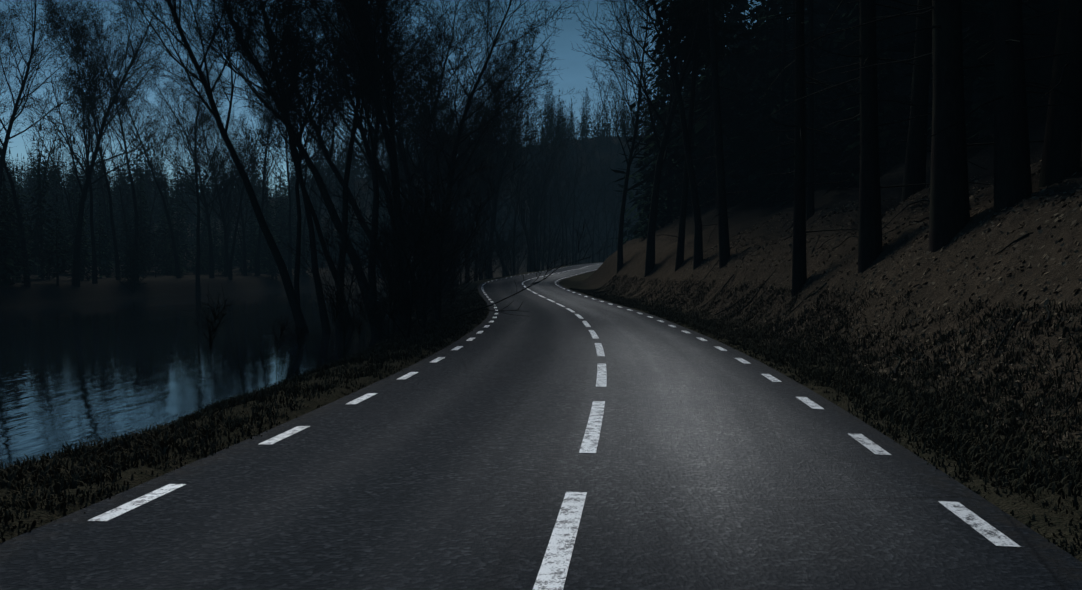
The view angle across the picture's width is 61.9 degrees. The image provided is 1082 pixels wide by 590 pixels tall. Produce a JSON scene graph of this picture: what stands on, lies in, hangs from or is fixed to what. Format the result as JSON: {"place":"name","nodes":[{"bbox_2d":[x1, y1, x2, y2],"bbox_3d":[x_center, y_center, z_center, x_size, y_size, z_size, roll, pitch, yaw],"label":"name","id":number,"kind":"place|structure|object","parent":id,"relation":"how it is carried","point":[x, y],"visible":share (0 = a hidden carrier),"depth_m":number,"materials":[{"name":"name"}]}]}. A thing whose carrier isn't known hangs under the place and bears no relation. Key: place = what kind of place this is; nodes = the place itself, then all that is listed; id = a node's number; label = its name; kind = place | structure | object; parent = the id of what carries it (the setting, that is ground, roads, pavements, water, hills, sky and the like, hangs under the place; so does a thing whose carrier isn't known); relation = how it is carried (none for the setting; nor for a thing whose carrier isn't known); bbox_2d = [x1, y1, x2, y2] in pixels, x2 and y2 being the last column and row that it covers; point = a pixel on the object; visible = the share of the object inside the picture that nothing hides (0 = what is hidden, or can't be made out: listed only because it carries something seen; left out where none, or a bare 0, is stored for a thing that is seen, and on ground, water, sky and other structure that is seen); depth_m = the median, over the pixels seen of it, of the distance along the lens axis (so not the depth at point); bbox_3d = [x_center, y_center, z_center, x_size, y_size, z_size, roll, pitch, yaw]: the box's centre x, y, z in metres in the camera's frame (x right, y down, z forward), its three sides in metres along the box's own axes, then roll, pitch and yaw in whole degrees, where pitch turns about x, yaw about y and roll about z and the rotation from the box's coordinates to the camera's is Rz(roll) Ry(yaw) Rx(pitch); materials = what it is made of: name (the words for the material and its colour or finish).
{"place":"outdoors","nodes":[
{"label":"outdoors","id":0,"kind":"place"},
{"bbox_2d":[0,282,459,468],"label":"lake","id":1,"kind":"structure","parent":0,"point":[70,373],"depth_m":29.42,"materials":[{"name":"blue liquid"}]},
{"bbox_2d":[0,0,766,196],"label":"sky","id":2,"kind":"structure","parent":0,"point":[575,72],"materials":[{"name":"blue"}]},
{"bbox_2d":[0,262,1081,589],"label":"road","id":3,"kind":"structure","parent":0,"point":[704,466],"depth_m":6.54,"materials":[{"name":"grey asphalt"}]},
{"bbox_2d":[87,266,1020,589],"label":"road markings","id":4,"kind":"structure","parent":3,"relation":"on","point":[553,570],"depth_m":6.19,"materials":[{"name":"paint"}]},
{"bbox_2d":[0,86,1081,561],"bbox_3d":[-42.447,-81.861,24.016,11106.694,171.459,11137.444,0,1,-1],"label":"ground","id":5,"kind":"structure","parent":0,"point":[746,214],"depth_m":20.94,"materials":[{"name":"brown soil"}]},
{"bbox_2d":[0,15,24,83],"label":"tree","id":6,"kind":"object","parent":5,"relation":"on","point":[9,39],"visible":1,"depth_m":58.22,"materials":[{"name":"black plant"}]},
{"bbox_2d":[0,11,42,150],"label":"tree","id":7,"kind":"object","parent":5,"relation":"on","point":[2,76],"visible":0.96,"depth_m":63.56,"materials":[{"name":"black plant"}]},
{"bbox_2d":[0,9,45,286],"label":"tree","id":8,"kind":"object","parent":5,"relation":"on","point":[24,248],"visible":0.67,"depth_m":72.11,"materials":[{"name":"black plant"}]},
{"bbox_2d":[0,0,117,196],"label":"tree","id":9,"kind":"object","parent":5,"relation":"on","point":[23,87],"visible":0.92,"depth_m":71.55,"materials":[{"name":"brown plant"}]},
{"bbox_2d":[37,0,115,283],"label":"tree","id":10,"kind":"object","parent":5,"relation":"on","point":[94,263],"visible":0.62,"depth_m":80.79,"materials":[{"name":"black plant"}]},
{"bbox_2d":[36,0,125,279],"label":"tree","id":11,"kind":"object","parent":5,"relation":"on","point":[117,271],"visible":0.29,"depth_m":88.58,"materials":[{"name":"black plant"}]},
{"bbox_2d":[8,0,217,286],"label":"tree","id":12,"kind":"object","parent":5,"relation":"on","point":[78,236],"visible":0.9,"depth_m":78.78,"materials":[{"name":"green plant"}]},
{"bbox_2d":[67,14,181,277],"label":"tree","id":13,"kind":"object","parent":5,"relation":"on","point":[176,259],"visible":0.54,"depth_m":100.83,"materials":[{"name":"black plant"}]},
{"bbox_2d":[74,0,175,280],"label":"tree","id":14,"kind":"object","parent":5,"relation":"on","point":[120,112],"visible":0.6,"depth_m":91.64,"materials":[{"name":"black plant"}]},
{"bbox_2d":[126,10,246,294],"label":"tree","id":15,"kind":"object","parent":5,"relation":"on","point":[197,125],"visible":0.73,"depth_m":91.68,"materials":[{"name":"brown plant"}]},
{"bbox_2d":[121,38,262,277],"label":"tree","id":16,"kind":"object","parent":5,"relation":"on","point":[211,260],"visible":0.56,"depth_m":107.74,"materials":[{"name":"black plant"}]},
{"bbox_2d":[111,0,308,332],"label":"leaning tree","id":17,"kind":"object","parent":5,"relation":"on","point":[286,280],"visible":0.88,"depth_m":38.51,"materials":[{"name":"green plant"}]},
{"bbox_2d":[156,60,265,276],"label":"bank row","id":18,"kind":"object","parent":5,"relation":"on","point":[223,218],"visible":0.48,"depth_m":109.56,"materials":[{"name":"brown plant"}]},
{"bbox_2d":[193,107,276,275],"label":"tree","id":19,"kind":"object","parent":5,"relation":"on","point":[243,238],"visible":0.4,"depth_m":115.51,"materials":[{"name":"black plant"}]},
{"bbox_2d":[211,70,288,279],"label":"tree","id":20,"kind":"object","parent":5,"relation":"on","point":[250,159],"visible":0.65,"depth_m":105.37,"materials":[{"name":"black plant"}]},
{"bbox_2d":[219,32,303,275],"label":"tree","id":21,"kind":"object","parent":5,"relation":"on","point":[257,264],"visible":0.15,"depth_m":116.23,"materials":[{"name":"black plant"}]},
{"bbox_2d":[150,0,385,333],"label":"leaning tree","id":22,"kind":"object","parent":5,"relation":"on","point":[312,168],"visible":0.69,"depth_m":40.22,"materials":[{"name":"black plant"}]},
{"bbox_2d":[192,0,352,331],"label":"leaning tree","id":23,"kind":"object","parent":5,"relation":"on","point":[325,324],"visible":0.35,"depth_m":42.01,"materials":[{"name":"black plant"}]},
{"bbox_2d":[232,36,327,276],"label":"tree","id":24,"kind":"object","parent":5,"relation":"on","point":[290,230],"visible":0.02,"depth_m":120.87,"materials":[{"name":"black plant"}]},
{"bbox_2d":[214,0,361,328],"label":"leaning tree","id":25,"kind":"object","parent":5,"relation":"on","point":[298,160],"visible":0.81,"depth_m":39.78,"materials":[{"name":"brown plant"}]},
{"bbox_2d":[235,0,355,329],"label":"leaning tree","id":26,"kind":"object","parent":5,"relation":"on","point":[297,266],"visible":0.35,"depth_m":44.66,"materials":[{"name":"plant"}]},
{"bbox_2d":[209,0,398,293],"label":"leaning tree","id":27,"kind":"object","parent":5,"relation":"on","point":[327,156],"visible":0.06,"depth_m":51.47,"materials":[{"name":"black plant"}]},
{"bbox_2d":[282,71,346,276],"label":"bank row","id":28,"kind":"object","parent":5,"relation":"on","point":[304,223],"visible":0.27,"depth_m":127.85,"materials":[{"name":"plant"}]},
{"bbox_2d":[0,122,632,361],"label":"bank shrubs","id":29,"kind":"object","parent":5,"relation":"on","point":[422,253],"visible":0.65,"depth_m":33.53,"materials":[{"name":"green plant"}]},
{"bbox_2d":[188,272,460,406],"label":"dry weeds","id":30,"kind":"object","parent":5,"relation":"on","point":[302,334],"visible":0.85,"depth_m":17.74,"materials":[{"name":"brown plant"}]},
{"bbox_2d":[282,96,366,270],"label":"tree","id":31,"kind":"object","parent":5,"relation":"on","point":[318,190],"visible":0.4,"depth_m":136.28,"materials":[{"name":"plant"}]},
{"bbox_2d":[0,60,657,276],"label":"trees","id":32,"kind":"object","parent":5,"relation":"on","point":[535,207],"visible":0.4,"depth_m":140.53,"materials":[{"name":"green plant"}]},
{"bbox_2d":[0,86,672,286],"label":"forest","id":33,"kind":"object","parent":5,"relation":"on","point":[56,230],"visible":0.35,"depth_m":149.46,"materials":[{"name":"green plant"}]},
{"bbox_2d":[251,0,427,316],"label":"leaning tree","id":34,"kind":"object","parent":5,"relation":"on","point":[366,144],"visible":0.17,"depth_m":46.84,"materials":[{"name":"black plant"}]},
{"bbox_2d":[267,0,442,294],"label":"leaning tree","id":35,"kind":"object","parent":5,"relation":"on","point":[345,125],"visible":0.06,"depth_m":62.35,"materials":[{"name":"black plant"}]},
{"bbox_2d":[289,0,436,313],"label":"leaning tree","id":36,"kind":"object","parent":5,"relation":"on","point":[372,130],"visible":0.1,"depth_m":54.92,"materials":[{"name":"black plant"}]},
{"bbox_2d":[276,0,460,330],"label":"tree","id":37,"kind":"object","parent":5,"relation":"on","point":[354,18],"visible":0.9,"depth_m":36.19,"materials":[{"name":"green plant"}]},
{"bbox_2d":[302,0,436,332],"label":"leaning tree","id":38,"kind":"object","parent":5,"relation":"on","point":[355,124],"visible":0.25,"depth_m":40.56,"materials":[{"name":"black plant"}]},
{"bbox_2d":[307,0,448,325],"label":"tree","id":39,"kind":"object","parent":5,"relation":"on","point":[391,120],"visible":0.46,"depth_m":41.44,"materials":[{"name":"black plant"}]},
{"bbox_2d":[333,84,422,268],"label":"leaning tree","id":40,"kind":"object","parent":5,"relation":"on","point":[359,165],"visible":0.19,"depth_m":70.68,"materials":[{"name":"black plant"}]},
{"bbox_2d":[303,0,456,297],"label":"tree","id":41,"kind":"object","parent":5,"relation":"on","point":[403,155],"visible":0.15,"depth_m":57.85,"materials":[{"name":"black plant"}]},
{"bbox_2d":[287,0,474,343],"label":"leaning tree","id":42,"kind":"object","parent":5,"relation":"on","point":[375,331],"visible":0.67,"depth_m":37.29,"materials":[{"name":"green plant"}]},
{"bbox_2d":[352,45,459,286],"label":"leaning tree","id":43,"kind":"object","parent":5,"relation":"on","point":[409,146],"visible":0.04,"depth_m":86.92,"materials":[{"name":"black plant"}]},
{"bbox_2d":[329,34,525,285],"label":"tree","id":44,"kind":"object","parent":5,"relation":"on","point":[447,158],"visible":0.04,"depth_m":83.25,"materials":[{"name":"black plant"}]},
{"bbox_2d":[339,0,520,287],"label":"tree","id":45,"kind":"object","parent":5,"relation":"on","point":[426,158],"visible":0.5,"depth_m":61.44,"materials":[{"name":"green plant"}]},
{"bbox_2d":[387,64,478,292],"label":"leaning tree","id":46,"kind":"object","parent":5,"relation":"on","point":[432,159],"visible":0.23,"depth_m":69.75,"materials":[{"name":"black plant"}]},
{"bbox_2d":[378,32,506,287],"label":"tree","id":47,"kind":"object","parent":5,"relation":"on","point":[463,200],"visible":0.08,"depth_m":78.10,"materials":[{"name":"black plant"}]},
{"bbox_2d":[401,3,492,277],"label":"tree","id":48,"kind":"object","parent":5,"relation":"on","point":[440,103],"visible":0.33,"depth_m":70.39,"materials":[{"name":"black plant"}]},
{"bbox_2d":[427,90,499,280],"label":"tree","id":49,"kind":"object","parent":5,"relation":"on","point":[460,177],"visible":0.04,"depth_m":87.43,"materials":[{"name":"black plant"}]},
{"bbox_2d":[368,0,577,308],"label":"tree","id":50,"kind":"object","parent":5,"relation":"on","point":[464,118],"visible":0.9,"depth_m":49.62,"materials":[{"name":"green plant"}]},
{"bbox_2d":[438,124,507,275],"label":"leaning tree","id":51,"kind":"object","parent":5,"relation":"on","point":[481,221],"visible":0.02,"depth_m":107.10,"materials":[{"name":"black plant"}]},
{"bbox_2d":[428,57,530,291],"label":"tree","id":52,"kind":"object","parent":5,"relation":"on","point":[461,151],"visible":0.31,"depth_m":74.33,"materials":[{"name":"black plant"}]},
{"bbox_2d":[439,85,523,275],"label":"tree","id":53,"kind":"object","parent":5,"relation":"on","point":[463,211],"visible":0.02,"depth_m":101.50,"materials":[{"name":"black plant"}]},
{"bbox_2d":[447,37,539,255],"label":"tree","id":54,"kind":"object","parent":5,"relation":"on","point":[517,45],"visible":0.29,"depth_m":95.90,"materials":[{"name":"black plant"}]},
{"bbox_2d":[448,82,540,282],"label":"tree","id":55,"kind":"object","parent":5,"relation":"on","point":[507,152],"visible":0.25,"depth_m":85.29,"materials":[{"name":"black plant"}]},
{"bbox_2d":[452,52,548,279],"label":"tree","id":56,"kind":"object","parent":5,"relation":"on","point":[489,201],"visible":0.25,"depth_m":94.17,"materials":[{"name":"black plant"}]},
{"bbox_2d":[467,22,583,278],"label":"tree","id":57,"kind":"object","parent":5,"relation":"on","point":[490,270],"visible":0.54,"depth_m":94.65,"materials":[{"name":"black plant"}]},
{"bbox_2d":[0,274,1081,556],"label":"verge grass","id":58,"kind":"structure","parent":5,"relation":"on","point":[868,390],"depth_m":11.59,"materials":[{"name":"green plant"}]},
{"bbox_2d":[571,0,724,269],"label":"tree","id":59,"kind":"object","parent":5,"relation":"on","point":[698,248],"visible":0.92,"depth_m":44.15,"materials":[{"name":"brown plant"}]},
{"bbox_2d":[585,0,711,272],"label":"tree","id":60,"kind":"object","parent":5,"relation":"on","point":[636,124],"visible":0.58,"depth_m":62.56,"materials":[{"name":"brown plant"}]},
{"bbox_2d":[577,0,807,276],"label":"tree","id":61,"kind":"object","parent":5,"relation":"on","point":[663,149],"visible":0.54,"depth_m":53.06,"materials":[{"name":"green plant"}]},
{"bbox_2d":[638,0,754,271],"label":"slope spruce","id":62,"kind":"object","parent":5,"relation":"on","point":[702,39],"visible":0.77,"depth_m":47.44,"materials":[{"name":"black plant"}]},
{"bbox_2d":[656,0,767,267],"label":"slope spruce","id":63,"kind":"object","parent":5,"relation":"on","point":[724,243],"visible":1,"depth_m":40.52,"materials":[{"name":"black plant"}]},
{"bbox_2d":[760,0,831,170],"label":"hill spruce","id":64,"kind":"object","parent":5,"relation":"on","point":[793,29],"visible":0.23,"depth_m":54.44,"materials":[{"name":"black plant"}]},
{"bbox_2d":[745,0,858,209],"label":"hill spruce","id":65,"kind":"object","parent":5,"relation":"on","point":[806,110],"visible":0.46,"depth_m":41.95,"materials":[{"name":"black plant"}]},
{"bbox_2d":[729,0,879,296],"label":"slope spruce","id":66,"kind":"object","parent":5,"relation":"on","point":[799,272],"visible":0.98,"depth_m":26.74,"materials":[{"name":"black plant"}]},
{"bbox_2d":[776,0,850,220],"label":"hill spruce","id":67,"kind":"object","parent":5,"relation":"on","point":[810,206],"visible":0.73,"depth_m":38.90,"materials":[{"name":"black plant"}]},
{"bbox_2d":[607,0,1058,245],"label":"forest","id":68,"kind":"object","parent":5,"relation":"on","point":[750,174],"visible":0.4,"depth_m":57.25,"materials":[{"name":"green plant"}]},
{"bbox_2d":[794,0,917,107],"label":"hill spruce","id":69,"kind":"object","parent":5,"relation":"on","point":[842,36],"visible":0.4,"depth_m":49.64,"materials":[{"name":"green plant"}]},
{"bbox_2d":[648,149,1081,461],"bbox_3d":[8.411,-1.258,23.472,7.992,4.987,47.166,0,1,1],"label":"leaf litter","id":70,"kind":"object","parent":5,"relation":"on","point":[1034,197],"visible":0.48,"depth_m":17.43,"materials":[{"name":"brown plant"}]},
{"bbox_2d":[761,0,992,272],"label":"slope spruce","id":71,"kind":"object","parent":5,"relation":"on","point":[870,243],"visible":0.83,"depth_m":22.86,"materials":[{"name":"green plant"}]},
{"bbox_2d":[699,199,1081,427],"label":"fallen sticks","id":72,"kind":"object","parent":5,"relation":"on","point":[1019,314],"visible":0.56,"depth_m":24.20,"materials":[{"name":"brown wood"}]},
{"bbox_2d":[842,0,976,78],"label":"hill spruce","id":73,"kind":"object","parent":5,"relation":"on","point":[901,4],"visible":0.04,"depth_m":48.56,"materials":[{"name":"black plant"}]},
{"bbox_2d":[772,0,1081,251],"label":"slope spruce","id":74,"kind":"object","parent":5,"relation":"on","point":[949,217],"visible":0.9,"depth_m":18.96,"materials":[{"name":"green plant"}]},
{"bbox_2d":[878,0,1042,202],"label":"hill spruce","id":75,"kind":"object","parent":5,"relation":"on","point":[915,164],"visible":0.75,"depth_m":27.27,"materials":[{"name":"brown plant"}]},
{"bbox_2d":[885,0,1059,94],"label":"hill spruce","id":76,"kind":"object","parent":5,"relation":"on","point":[1034,25],"visible":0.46,"depth_m":32.52,"materials":[{"name":"green plant"}]},
{"bbox_2d":[919,0,1081,212],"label":"slope spruce","id":77,"kind":"object","parent":5,"relation":"on","point":[1012,177],"visible":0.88,"depth_m":17.85,"materials":[{"name":"brown plant"}]},
{"bbox_2d":[963,0,1055,86],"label":"hill spruce","id":78,"kind":"object","parent":5,"relation":"on","point":[1023,38],"visible":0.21,"depth_m":20.95,"materials":[{"name":"black plant"}]},
{"bbox_2d":[988,0,1081,187],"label":"slope spruce","id":79,"kind":"object","parent":5,"relation":"on","point":[1061,155],"visible":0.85,"depth_m":17.74,"materials":[{"name":"brown plant"}]}
]}

